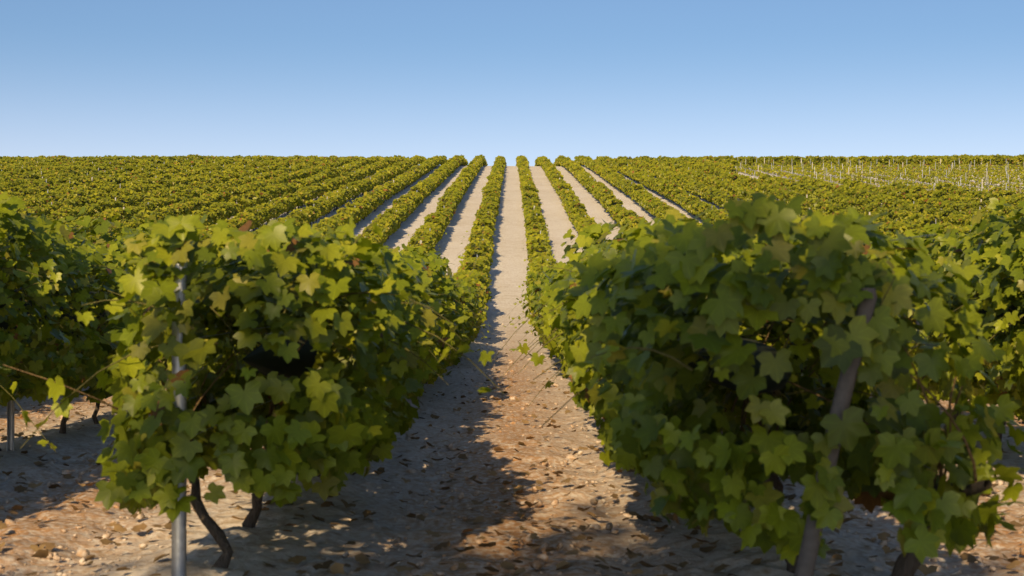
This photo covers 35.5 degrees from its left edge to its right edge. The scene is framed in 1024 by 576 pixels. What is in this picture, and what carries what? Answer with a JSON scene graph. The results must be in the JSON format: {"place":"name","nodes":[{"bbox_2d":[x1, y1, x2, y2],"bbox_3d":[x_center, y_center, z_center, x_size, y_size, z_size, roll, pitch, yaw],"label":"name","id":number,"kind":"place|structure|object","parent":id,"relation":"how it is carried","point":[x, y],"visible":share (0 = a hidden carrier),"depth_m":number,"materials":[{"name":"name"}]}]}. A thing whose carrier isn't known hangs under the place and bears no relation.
{"place":"outdoors","nodes":[
{"label":"outdoors","id":0,"kind":"place"},
{"bbox_2d":[0,154,1023,575],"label":"vine","id":1,"kind":"object","parent":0,"point":[708,284],"depth_m":5.89,"materials":[{"name":"green plant"}]},
{"bbox_2d":[0,215,1023,451],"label":"vine shoots","id":2,"kind":"object","parent":1,"relation":"attached to","point":[648,349],"visible":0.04,"depth_m":6.56,"materials":[{"name":"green plant"}]},
{"bbox_2d":[0,165,1023,575],"bbox_3d":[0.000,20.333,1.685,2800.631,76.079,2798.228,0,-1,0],"label":"ground","id":3,"kind":"structure","parent":0,"point":[270,539],"depth_m":8.95,"materials":[{"name":"soil"}]},
{"bbox_2d":[1,155,1008,575],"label":"steel trellis posts","id":4,"kind":"object","parent":3,"relation":"on","point":[179,549],"visible":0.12,"depth_m":5.76,"materials":[{"name":"grey metal"}]},
{"bbox_2d":[198,225,936,471],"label":"trellis wires","id":5,"kind":"object","parent":4,"relation":"attached to","point":[550,264],"visible":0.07,"depth_m":5.41,"materials":[{"name":"grey metal"}]},
{"bbox_2d":[0,336,1023,575],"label":"fallen leaves","id":6,"kind":"object","parent":3,"relation":"on","point":[337,568],"visible":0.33,"depth_m":7.60,"materials":[{"name":"brown plant"}]},
{"bbox_2d":[0,323,1023,575],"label":"stones","id":7,"kind":"object","parent":3,"relation":"on","point":[538,563],"visible":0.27,"depth_m":8.11,"materials":[{"name":"beige stone"}]},
{"bbox_2d":[42,158,988,243],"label":"grow tubes and stakes","id":8,"kind":"object","parent":3,"relation":"on","point":[757,176],"visible":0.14,"depth_m":133.39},
{"bbox_2d":[76,160,1009,575],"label":"wooden trellis stakes","id":9,"kind":"object","parent":3,"relation":"on","point":[812,536],"visible":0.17,"depth_m":4.45,"materials":[{"name":"brown wood"}]},
{"bbox_2d":[0,158,1023,393],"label":"vine canopy shade","id":10,"kind":"object","parent":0,"point":[260,359],"visible":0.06,"depth_m":6.92,"materials":[{"name":"green plant"}]},
{"bbox_2d":[0,0,1023,165],"label":"sky","id":11,"kind":"structure","parent":0,"point":[509,79],"materials":[{"name":"blue"}]}
]}

